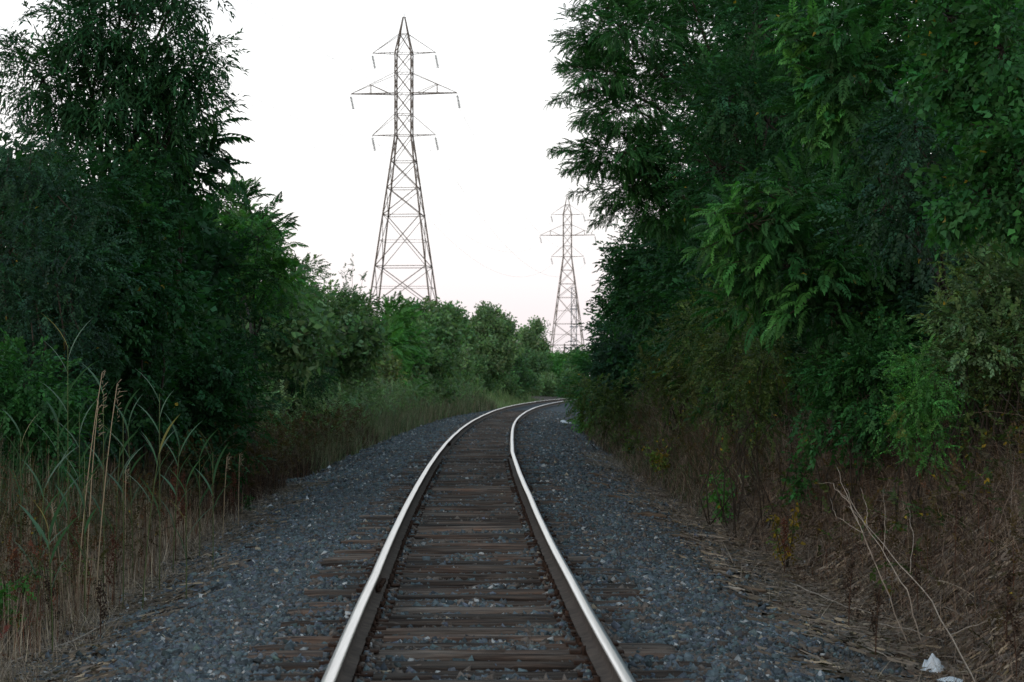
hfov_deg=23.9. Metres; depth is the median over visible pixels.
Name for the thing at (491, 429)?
railway tie
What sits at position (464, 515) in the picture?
railway tie
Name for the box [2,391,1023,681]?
ground
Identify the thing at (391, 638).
railway tie
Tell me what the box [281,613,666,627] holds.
railway tie
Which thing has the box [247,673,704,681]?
railway tie
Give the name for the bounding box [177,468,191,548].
dock weed
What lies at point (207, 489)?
reed
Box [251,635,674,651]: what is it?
railway tie
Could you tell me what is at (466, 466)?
railway tie
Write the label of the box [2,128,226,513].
dense bush
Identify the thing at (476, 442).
railway tie
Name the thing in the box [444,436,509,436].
railway tie
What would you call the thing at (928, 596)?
bare branch
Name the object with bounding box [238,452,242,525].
reed
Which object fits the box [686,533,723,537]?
wood chunk
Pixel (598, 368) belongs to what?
dense shrub
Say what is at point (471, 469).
railway tie
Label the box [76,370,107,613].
reed
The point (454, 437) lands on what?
steel rail
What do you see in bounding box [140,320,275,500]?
dense bush
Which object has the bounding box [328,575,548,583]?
railway tie
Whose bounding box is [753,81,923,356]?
woodland tree
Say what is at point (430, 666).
railway tie
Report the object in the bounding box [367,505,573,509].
railway tie
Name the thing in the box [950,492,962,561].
dock weed
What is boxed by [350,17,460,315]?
transmission tower
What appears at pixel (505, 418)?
railway tie
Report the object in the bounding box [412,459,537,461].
railway tie
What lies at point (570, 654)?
railway tie
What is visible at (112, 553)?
dock weed
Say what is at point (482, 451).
railway tie
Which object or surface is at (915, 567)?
dock weed
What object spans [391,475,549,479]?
railway tie
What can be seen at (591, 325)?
broadleaf tree
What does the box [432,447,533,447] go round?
railway tie
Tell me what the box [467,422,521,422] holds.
railway tie
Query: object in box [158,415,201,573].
reed
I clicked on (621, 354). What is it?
woodland tree
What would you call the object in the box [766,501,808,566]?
sapling
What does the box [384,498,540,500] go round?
railway tie
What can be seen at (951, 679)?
rock
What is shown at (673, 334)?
dense shrub
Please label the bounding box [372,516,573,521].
railway tie
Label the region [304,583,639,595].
railway tie
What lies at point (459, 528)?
railway tie
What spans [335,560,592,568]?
railway tie
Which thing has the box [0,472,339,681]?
dry grass
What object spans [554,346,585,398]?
leafy bush
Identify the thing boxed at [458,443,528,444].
railway tie
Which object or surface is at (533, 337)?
leafy tree
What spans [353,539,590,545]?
railway tie
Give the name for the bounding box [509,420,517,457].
steel rail
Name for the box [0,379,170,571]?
grass
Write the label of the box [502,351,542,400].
leafy bush
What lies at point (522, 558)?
railway tie
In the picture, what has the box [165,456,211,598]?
reed
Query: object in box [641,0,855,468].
broadleaf tree
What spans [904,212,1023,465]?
honeysuckle bush
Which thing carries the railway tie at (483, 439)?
on the ground at (566, 405)
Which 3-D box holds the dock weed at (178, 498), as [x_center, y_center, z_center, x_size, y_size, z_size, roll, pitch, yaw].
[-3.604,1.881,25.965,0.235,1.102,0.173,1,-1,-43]
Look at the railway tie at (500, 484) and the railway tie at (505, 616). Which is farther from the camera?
the railway tie at (500, 484)
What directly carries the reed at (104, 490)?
on the ground at (566, 405)
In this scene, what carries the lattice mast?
on the ground at (566, 405)
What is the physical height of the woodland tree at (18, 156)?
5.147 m
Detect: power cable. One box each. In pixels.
[1,27,342,150]
[121,21,437,150]
[208,0,372,68]
[247,0,459,108]
[303,1,435,67]
[354,111,537,251]
[376,71,550,228]
[376,153,548,276]
[460,110,579,251]
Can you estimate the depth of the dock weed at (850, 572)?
18.96 m
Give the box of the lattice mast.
[570,287,577,350]
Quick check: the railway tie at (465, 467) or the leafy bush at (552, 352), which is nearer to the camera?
the railway tie at (465, 467)
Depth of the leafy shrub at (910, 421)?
22.42 m
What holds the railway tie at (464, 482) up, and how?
on the ground at (566, 405)
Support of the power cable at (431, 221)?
attached to the transmission tower at (396, 118)
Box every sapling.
[0,569,40,634]
[33,562,66,591]
[62,558,95,596]
[240,493,253,510]
[570,414,598,433]
[642,445,671,478]
[699,466,748,523]
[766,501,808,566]
[779,445,829,516]
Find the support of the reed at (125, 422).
on the ground at (566, 405)
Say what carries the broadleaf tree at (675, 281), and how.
on the ground at (566, 405)
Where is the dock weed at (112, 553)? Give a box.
[103,526,119,609]
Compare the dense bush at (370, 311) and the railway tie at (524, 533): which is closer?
the railway tie at (524, 533)
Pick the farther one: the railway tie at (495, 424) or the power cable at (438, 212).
the power cable at (438, 212)
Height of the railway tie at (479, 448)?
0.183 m
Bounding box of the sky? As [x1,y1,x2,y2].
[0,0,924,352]
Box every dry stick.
[3,615,124,665]
[106,547,268,636]
[789,582,892,619]
[878,623,942,640]
[951,612,1023,635]
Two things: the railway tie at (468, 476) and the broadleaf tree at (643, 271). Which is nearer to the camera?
the railway tie at (468, 476)
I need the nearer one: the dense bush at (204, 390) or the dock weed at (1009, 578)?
the dock weed at (1009, 578)
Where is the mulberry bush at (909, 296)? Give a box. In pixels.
[832,199,1023,427]
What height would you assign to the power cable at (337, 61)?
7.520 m
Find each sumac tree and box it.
[92,86,254,415]
[200,172,325,466]
[679,147,920,426]
[757,0,971,257]
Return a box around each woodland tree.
[0,132,143,375]
[70,180,246,404]
[215,200,346,386]
[294,290,393,400]
[605,213,682,397]
[662,29,785,384]
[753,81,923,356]
[875,2,1023,306]
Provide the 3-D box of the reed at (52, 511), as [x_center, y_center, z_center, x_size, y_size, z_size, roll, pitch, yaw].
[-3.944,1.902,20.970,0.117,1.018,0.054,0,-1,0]
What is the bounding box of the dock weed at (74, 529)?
[69,506,82,596]
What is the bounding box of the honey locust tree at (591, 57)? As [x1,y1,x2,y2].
[543,0,843,253]
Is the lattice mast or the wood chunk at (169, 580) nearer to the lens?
the wood chunk at (169, 580)
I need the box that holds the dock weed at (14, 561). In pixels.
[7,543,22,620]
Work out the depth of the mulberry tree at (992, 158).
19.88 m
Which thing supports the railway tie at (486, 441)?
on the ground at (566, 405)
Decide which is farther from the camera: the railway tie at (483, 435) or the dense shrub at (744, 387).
the railway tie at (483, 435)
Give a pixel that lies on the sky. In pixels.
(496, 57)
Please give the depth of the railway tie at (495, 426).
82.70 m
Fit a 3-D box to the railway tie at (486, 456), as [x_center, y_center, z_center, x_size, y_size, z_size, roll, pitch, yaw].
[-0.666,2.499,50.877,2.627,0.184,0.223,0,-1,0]
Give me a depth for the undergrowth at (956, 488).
22.15 m
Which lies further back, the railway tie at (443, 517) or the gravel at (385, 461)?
the gravel at (385, 461)
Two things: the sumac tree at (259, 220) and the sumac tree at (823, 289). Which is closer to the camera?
the sumac tree at (823, 289)
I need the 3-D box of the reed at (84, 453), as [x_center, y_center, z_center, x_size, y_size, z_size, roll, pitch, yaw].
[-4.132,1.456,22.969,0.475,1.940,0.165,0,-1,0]
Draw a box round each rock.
[921,653,943,672]
[937,676,962,681]
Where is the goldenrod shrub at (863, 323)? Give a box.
[778,284,939,469]
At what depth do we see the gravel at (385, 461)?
51.44 m
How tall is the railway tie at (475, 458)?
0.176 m
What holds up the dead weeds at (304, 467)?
on the ground at (566, 405)
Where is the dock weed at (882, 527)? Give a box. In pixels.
[875,508,888,578]
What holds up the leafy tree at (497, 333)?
on the ground at (566, 405)
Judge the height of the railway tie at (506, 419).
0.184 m
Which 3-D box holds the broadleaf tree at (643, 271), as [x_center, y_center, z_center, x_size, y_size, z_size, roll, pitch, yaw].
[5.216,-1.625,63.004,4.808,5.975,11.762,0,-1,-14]
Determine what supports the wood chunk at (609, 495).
on the ground at (566, 405)
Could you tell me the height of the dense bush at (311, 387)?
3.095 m
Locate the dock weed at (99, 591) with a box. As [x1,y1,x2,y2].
[94,580,110,637]
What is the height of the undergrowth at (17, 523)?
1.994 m
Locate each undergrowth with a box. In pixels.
[0,436,240,648]
[102,391,373,516]
[236,364,490,461]
[600,370,1023,653]
[673,321,1023,452]
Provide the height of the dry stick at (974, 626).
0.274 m
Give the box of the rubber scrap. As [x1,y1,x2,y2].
[203,585,220,591]
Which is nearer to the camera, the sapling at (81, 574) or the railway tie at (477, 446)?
the sapling at (81, 574)
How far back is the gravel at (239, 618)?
18.60 m
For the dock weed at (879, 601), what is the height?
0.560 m
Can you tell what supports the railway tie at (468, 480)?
on the ground at (566, 405)
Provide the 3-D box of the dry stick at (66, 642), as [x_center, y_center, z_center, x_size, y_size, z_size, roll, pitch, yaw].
[-3.317,2.269,18.409,0.237,0.070,3.117,0,-1,4]
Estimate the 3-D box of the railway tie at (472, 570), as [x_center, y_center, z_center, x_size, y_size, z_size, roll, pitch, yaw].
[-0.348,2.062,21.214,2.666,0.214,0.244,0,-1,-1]
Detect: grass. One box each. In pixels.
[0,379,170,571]
[0,443,243,681]
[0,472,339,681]
[244,362,499,473]
[427,386,543,412]
[566,441,1023,681]
[578,316,846,515]
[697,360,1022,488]
[698,370,1023,681]
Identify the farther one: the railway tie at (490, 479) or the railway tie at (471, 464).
the railway tie at (471, 464)
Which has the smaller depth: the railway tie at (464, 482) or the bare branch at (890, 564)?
the bare branch at (890, 564)
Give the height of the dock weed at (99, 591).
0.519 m
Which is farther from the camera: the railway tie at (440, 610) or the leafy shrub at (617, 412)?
the leafy shrub at (617, 412)
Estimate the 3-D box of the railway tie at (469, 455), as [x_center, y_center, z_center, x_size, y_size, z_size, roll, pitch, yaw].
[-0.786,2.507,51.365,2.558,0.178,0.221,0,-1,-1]
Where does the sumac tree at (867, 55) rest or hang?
on the ground at (566, 405)
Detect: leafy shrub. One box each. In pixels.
[558,369,659,450]
[862,333,979,527]
[905,302,1023,469]
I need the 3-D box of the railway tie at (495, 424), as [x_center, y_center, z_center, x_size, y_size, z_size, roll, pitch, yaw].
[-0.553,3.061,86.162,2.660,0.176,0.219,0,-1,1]
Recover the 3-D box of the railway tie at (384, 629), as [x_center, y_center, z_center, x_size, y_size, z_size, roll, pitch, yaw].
[-0.222,1.997,16.297,2.557,0.219,0.221,0,-1,-1]
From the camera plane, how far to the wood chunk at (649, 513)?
31.90 m
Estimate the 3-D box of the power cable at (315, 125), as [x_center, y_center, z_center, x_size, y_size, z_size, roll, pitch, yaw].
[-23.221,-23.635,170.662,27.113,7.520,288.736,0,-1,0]
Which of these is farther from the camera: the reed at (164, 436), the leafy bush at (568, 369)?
the leafy bush at (568, 369)
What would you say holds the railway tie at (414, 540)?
on the ground at (566, 405)
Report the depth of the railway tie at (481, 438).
66.20 m
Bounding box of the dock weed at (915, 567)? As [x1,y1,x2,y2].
[905,539,921,610]
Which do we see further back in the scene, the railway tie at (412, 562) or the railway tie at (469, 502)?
the railway tie at (469, 502)
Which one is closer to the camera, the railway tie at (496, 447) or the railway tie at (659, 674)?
the railway tie at (659, 674)
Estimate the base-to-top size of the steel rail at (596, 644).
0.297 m
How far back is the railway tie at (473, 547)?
24.11 m
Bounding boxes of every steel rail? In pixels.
[321,573,386,681]
[371,440,450,595]
[447,398,575,445]
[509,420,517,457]
[509,452,635,681]
[516,400,576,423]
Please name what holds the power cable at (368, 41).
attached to the transmission tower at (396, 118)
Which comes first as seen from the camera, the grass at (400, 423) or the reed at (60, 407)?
the reed at (60, 407)
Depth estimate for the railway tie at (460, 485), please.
37.60 m
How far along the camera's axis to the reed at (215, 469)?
23.98 m
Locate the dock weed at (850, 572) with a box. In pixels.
[842,556,857,625]
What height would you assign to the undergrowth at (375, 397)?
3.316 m
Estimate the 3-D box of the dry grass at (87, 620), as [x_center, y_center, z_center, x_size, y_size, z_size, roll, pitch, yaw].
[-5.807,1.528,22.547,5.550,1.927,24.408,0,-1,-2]
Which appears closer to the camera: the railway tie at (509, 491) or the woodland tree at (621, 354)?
the railway tie at (509, 491)
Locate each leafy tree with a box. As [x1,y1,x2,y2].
[466,300,524,375]
[515,315,552,357]
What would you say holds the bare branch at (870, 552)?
on the ground at (566, 405)
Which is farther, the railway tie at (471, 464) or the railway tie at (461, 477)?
the railway tie at (471, 464)
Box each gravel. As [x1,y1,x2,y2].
[2,483,969,681]
[250,409,697,503]
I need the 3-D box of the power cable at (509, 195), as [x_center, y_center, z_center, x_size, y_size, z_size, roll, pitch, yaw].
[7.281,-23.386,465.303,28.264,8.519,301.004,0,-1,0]
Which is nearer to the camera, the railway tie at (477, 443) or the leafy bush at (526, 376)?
the railway tie at (477, 443)
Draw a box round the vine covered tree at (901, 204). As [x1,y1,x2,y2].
[797,76,992,417]
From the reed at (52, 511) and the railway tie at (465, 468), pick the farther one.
the railway tie at (465, 468)
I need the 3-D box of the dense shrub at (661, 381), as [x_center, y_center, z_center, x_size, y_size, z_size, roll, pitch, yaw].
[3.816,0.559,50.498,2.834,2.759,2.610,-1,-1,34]
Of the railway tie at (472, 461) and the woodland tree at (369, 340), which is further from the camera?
the woodland tree at (369, 340)
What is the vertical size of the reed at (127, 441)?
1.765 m
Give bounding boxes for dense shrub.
[555,342,600,422]
[564,291,672,417]
[610,304,714,432]
[646,275,837,433]
[647,264,826,537]
[769,299,1014,513]
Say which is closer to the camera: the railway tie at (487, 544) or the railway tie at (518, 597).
the railway tie at (518, 597)
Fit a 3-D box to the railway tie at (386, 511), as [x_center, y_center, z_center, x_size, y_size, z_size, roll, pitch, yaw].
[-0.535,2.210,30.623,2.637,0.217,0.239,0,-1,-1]
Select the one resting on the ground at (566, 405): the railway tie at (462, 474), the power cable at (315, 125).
the railway tie at (462, 474)
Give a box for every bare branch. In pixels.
[820,466,908,644]
[846,489,922,644]
[848,506,975,681]
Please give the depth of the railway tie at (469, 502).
32.55 m
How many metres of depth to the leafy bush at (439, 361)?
121.45 m
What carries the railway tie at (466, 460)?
on the ground at (566, 405)
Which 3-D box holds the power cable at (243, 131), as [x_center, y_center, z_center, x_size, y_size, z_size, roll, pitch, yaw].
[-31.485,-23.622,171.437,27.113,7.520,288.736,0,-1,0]
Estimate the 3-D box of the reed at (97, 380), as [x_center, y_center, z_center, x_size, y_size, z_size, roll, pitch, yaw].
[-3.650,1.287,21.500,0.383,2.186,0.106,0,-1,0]
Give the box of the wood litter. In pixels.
[91,453,872,681]
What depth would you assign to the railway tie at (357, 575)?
20.62 m
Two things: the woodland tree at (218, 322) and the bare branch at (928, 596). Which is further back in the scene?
the woodland tree at (218, 322)
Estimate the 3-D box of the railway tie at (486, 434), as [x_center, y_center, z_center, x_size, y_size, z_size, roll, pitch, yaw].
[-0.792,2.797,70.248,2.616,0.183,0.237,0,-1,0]
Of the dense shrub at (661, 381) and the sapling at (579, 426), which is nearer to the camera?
the dense shrub at (661, 381)
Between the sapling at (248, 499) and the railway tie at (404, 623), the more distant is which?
the sapling at (248, 499)
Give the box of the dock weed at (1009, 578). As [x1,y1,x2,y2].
[998,567,1016,638]
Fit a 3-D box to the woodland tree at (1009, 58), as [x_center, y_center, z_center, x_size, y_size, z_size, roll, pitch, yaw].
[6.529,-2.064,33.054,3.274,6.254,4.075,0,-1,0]
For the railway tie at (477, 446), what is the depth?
58.23 m
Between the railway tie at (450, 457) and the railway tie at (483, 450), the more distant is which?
the railway tie at (483, 450)
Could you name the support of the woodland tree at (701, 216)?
on the ground at (566, 405)
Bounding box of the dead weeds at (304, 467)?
[99,379,383,522]
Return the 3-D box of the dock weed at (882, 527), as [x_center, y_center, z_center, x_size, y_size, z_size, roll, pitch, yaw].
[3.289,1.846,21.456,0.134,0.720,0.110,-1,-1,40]
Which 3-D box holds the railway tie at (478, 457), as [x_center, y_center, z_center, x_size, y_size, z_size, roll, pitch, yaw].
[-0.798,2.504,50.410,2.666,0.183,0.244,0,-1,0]
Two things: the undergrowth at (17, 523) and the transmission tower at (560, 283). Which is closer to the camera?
the undergrowth at (17, 523)
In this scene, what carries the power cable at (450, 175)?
attached to the transmission tower at (396, 118)
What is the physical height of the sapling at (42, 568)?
0.374 m
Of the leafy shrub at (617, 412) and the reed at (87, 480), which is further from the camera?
the leafy shrub at (617, 412)
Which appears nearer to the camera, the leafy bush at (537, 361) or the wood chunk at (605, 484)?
the wood chunk at (605, 484)
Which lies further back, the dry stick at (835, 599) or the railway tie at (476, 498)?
the railway tie at (476, 498)
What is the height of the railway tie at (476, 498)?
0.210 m
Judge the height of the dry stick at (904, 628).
0.058 m
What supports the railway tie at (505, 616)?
on the ground at (566, 405)
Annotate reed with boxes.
[0,408,39,601]
[17,445,79,637]
[26,492,77,652]
[27,380,79,590]
[38,313,96,602]
[51,503,63,608]
[55,393,96,555]
[64,432,116,620]
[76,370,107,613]
[82,363,119,599]
[85,399,104,614]
[95,379,124,615]
[103,389,152,608]
[104,425,137,587]
[106,394,149,580]
[124,467,128,570]
[126,418,176,608]
[137,370,179,589]
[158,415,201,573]
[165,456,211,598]
[185,430,216,555]
[193,425,232,567]
[222,453,230,538]
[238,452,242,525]
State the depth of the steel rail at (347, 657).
14.88 m
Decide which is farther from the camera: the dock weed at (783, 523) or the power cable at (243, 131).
the power cable at (243, 131)
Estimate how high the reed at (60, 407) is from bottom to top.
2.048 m
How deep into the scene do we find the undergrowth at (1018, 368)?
24.18 m
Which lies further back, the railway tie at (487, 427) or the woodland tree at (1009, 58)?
the railway tie at (487, 427)
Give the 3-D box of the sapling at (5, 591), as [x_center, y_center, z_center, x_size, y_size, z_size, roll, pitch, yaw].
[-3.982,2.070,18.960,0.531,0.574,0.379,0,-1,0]
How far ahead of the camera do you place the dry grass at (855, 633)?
20.90 m
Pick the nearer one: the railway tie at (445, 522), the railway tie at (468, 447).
the railway tie at (445, 522)
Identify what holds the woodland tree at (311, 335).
on the ground at (566, 405)
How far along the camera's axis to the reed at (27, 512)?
18.98 m
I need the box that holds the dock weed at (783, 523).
[779,516,790,571]
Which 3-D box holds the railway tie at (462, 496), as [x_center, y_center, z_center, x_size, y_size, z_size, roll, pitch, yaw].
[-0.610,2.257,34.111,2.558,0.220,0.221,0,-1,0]
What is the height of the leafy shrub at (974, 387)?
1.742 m
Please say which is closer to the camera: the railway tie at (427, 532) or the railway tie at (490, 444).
the railway tie at (427, 532)
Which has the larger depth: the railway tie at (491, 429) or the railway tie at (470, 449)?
the railway tie at (491, 429)
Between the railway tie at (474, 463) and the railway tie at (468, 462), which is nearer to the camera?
the railway tie at (474, 463)
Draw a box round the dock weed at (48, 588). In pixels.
[43,576,61,632]
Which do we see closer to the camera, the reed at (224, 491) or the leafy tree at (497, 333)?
the reed at (224, 491)
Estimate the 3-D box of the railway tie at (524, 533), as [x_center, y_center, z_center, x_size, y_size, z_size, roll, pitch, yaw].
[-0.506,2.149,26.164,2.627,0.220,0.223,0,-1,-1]
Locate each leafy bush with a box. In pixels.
[368,347,407,408]
[371,290,437,404]
[394,296,470,408]
[429,297,483,396]
[443,332,472,398]
[465,353,523,402]
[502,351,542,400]
[520,343,553,395]
[523,371,559,396]
[544,350,572,395]
[551,346,588,366]
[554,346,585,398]
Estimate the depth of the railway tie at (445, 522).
28.08 m
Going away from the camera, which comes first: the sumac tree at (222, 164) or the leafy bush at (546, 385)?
the sumac tree at (222, 164)
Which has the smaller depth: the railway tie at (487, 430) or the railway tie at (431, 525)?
the railway tie at (431, 525)
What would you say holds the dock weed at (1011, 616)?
on the ground at (566, 405)
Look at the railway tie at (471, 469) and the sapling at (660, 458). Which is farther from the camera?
the sapling at (660, 458)
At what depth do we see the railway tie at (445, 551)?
23.59 m
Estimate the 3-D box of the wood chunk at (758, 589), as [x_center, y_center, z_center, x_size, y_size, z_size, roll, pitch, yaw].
[2.046,2.178,21.268,0.420,0.062,0.075,-1,-1,29]
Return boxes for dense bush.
[0,110,146,495]
[0,328,107,520]
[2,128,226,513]
[107,197,301,481]
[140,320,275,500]
[218,344,345,434]
[263,249,376,408]
[338,254,389,406]
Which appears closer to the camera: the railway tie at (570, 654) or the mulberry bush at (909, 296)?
the railway tie at (570, 654)
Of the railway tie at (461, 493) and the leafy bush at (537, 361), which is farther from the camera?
the leafy bush at (537, 361)
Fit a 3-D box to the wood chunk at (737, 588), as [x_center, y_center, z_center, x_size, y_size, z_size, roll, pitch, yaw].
[1.877,2.146,20.967,0.300,0.050,0.053,0,-1,23]
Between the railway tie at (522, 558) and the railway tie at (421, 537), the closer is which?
the railway tie at (522, 558)
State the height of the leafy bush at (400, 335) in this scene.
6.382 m
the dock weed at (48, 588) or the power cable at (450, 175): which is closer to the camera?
the dock weed at (48, 588)
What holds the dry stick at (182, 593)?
on the gravel at (239, 618)
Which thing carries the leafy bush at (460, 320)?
on the ground at (566, 405)
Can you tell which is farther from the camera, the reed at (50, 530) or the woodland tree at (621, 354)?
the woodland tree at (621, 354)
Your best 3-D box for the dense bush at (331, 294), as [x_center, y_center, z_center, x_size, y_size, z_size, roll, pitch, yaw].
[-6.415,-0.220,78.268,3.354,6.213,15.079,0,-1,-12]
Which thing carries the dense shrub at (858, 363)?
on the ground at (566, 405)
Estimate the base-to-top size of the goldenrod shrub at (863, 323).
2.144 m
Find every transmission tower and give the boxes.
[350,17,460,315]
[540,195,596,352]
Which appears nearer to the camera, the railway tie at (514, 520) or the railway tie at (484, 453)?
the railway tie at (514, 520)
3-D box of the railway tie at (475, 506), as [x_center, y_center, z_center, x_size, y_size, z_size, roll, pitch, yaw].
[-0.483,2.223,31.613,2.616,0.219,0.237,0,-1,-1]
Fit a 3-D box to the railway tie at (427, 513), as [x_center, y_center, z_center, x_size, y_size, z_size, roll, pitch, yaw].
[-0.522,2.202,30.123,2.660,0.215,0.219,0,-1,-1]
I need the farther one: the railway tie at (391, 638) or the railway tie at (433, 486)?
the railway tie at (433, 486)
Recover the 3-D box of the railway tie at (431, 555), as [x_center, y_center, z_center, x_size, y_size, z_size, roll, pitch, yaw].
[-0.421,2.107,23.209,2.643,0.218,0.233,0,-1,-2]
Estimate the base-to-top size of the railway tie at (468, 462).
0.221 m
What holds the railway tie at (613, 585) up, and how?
on the ground at (566, 405)
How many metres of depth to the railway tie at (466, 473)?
41.94 m
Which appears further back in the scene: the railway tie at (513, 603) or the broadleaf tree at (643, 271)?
the broadleaf tree at (643, 271)
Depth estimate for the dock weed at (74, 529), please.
21.99 m
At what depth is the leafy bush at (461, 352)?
135.57 m
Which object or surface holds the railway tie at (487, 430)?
on the ground at (566, 405)
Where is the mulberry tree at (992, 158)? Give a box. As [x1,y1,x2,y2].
[884,0,1023,265]
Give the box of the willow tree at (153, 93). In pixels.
[0,0,253,233]
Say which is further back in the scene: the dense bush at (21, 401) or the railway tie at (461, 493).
the railway tie at (461, 493)
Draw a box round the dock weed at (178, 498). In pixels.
[165,465,186,559]
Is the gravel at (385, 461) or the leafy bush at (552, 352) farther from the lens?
the leafy bush at (552, 352)
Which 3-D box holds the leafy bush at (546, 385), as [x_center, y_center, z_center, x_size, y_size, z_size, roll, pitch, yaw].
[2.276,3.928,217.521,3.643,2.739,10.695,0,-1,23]
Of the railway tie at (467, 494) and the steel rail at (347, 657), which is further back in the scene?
the railway tie at (467, 494)
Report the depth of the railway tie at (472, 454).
52.33 m
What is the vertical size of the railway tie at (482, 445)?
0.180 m
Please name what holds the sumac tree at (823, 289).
on the ground at (566, 405)
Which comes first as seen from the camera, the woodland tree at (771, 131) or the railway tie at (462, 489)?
the railway tie at (462, 489)
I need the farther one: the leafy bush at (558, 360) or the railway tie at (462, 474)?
the leafy bush at (558, 360)
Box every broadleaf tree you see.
[574,238,645,405]
[586,195,743,361]
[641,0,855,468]
[658,0,1018,367]
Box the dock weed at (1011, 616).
[1001,594,1023,681]
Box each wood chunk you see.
[165,577,185,582]
[591,482,608,485]
[603,494,623,497]
[631,511,666,517]
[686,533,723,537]
[724,586,744,590]
[736,585,766,592]
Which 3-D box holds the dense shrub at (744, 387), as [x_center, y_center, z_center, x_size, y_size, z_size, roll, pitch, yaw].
[2.825,0.705,31.136,2.070,3.595,6.396,0,-1,0]
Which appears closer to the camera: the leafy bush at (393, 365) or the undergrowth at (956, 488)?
the undergrowth at (956, 488)
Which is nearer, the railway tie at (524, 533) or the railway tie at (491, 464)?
the railway tie at (524, 533)
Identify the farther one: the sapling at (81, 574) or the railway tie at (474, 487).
the railway tie at (474, 487)
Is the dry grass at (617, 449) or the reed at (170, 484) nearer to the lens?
the reed at (170, 484)
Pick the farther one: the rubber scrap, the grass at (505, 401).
the grass at (505, 401)
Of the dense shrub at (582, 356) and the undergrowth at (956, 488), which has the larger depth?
the dense shrub at (582, 356)
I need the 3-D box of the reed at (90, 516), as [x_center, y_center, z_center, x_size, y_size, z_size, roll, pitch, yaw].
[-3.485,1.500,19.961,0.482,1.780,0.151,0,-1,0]
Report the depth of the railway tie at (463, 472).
42.44 m
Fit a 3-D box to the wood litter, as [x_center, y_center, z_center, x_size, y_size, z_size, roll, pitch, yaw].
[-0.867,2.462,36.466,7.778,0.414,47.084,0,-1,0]
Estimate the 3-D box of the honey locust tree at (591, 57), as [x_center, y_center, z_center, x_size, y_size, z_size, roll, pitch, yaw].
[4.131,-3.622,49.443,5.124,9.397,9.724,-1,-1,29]
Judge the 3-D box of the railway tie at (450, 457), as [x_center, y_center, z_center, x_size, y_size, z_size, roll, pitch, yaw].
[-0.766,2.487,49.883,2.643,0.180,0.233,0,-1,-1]
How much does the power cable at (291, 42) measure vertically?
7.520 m
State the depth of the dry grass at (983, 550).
21.31 m
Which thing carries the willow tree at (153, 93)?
on the ground at (566, 405)
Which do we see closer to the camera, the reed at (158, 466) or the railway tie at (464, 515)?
the reed at (158, 466)
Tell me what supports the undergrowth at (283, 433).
on the ground at (566, 405)
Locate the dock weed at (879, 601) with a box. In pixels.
[866,584,884,654]
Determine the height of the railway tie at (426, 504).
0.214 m
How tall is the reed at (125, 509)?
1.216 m
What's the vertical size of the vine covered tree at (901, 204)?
3.696 m
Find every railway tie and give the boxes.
[240,666,696,680]
[246,643,677,661]
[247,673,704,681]
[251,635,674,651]
[258,654,711,672]
[273,630,664,643]
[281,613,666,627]
[287,601,642,615]
[297,609,653,619]
[302,596,636,607]
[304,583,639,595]
[309,590,646,600]
[310,568,619,579]
[314,620,635,635]
[317,557,597,566]
[319,564,624,573]
[323,553,602,560]
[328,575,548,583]
[328,580,637,589]
[333,544,606,553]
[335,550,594,556]
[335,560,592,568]
[341,536,576,543]
[344,530,555,535]
[348,528,571,533]
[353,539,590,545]
[356,518,580,524]
[357,523,590,530]
[358,512,571,516]
[359,513,577,519]
[360,531,598,539]
[361,520,565,526]
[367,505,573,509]
[368,498,562,504]
[370,507,573,512]
[372,509,568,514]
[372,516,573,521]
[372,542,596,548]
[378,501,555,505]
[380,493,554,497]
[381,488,547,492]
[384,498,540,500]
[385,490,516,493]
[386,485,557,489]
[386,486,564,490]
[387,483,543,486]
[387,496,565,499]
[389,480,551,485]
[389,483,560,487]
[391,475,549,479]
[395,491,562,495]
[397,470,549,474]
[397,480,549,482]
[401,467,546,471]
[402,464,519,466]
[402,470,527,472]
[402,472,524,475]
[403,465,521,468]
[403,465,541,469]
[407,460,506,460]
[408,459,534,463]
[409,467,542,469]
[410,457,501,458]
[410,462,537,465]
[411,457,532,458]
[412,458,538,459]
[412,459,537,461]
[415,455,527,456]
[415,461,529,463]
[415,478,544,481]
[416,473,522,476]
[418,455,542,456]
[419,454,503,454]
[421,450,522,450]
[421,503,540,507]
[427,447,533,448]
[427,449,521,449]
[429,442,528,442]
[429,445,532,446]
[432,446,530,446]
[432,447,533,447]
[433,451,531,452]
[433,477,550,480]
[435,439,517,439]
[435,443,519,443]
[438,441,535,441]
[441,434,529,434]
[441,462,532,464]
[443,435,521,435]
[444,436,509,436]
[447,431,529,432]
[450,448,526,448]
[451,430,527,430]
[453,429,528,429]
[453,453,533,453]
[455,427,529,427]
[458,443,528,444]
[460,438,505,438]
[462,424,524,424]
[464,437,528,437]
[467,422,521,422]
[472,418,535,418]
[472,426,525,426]
[487,419,532,419]

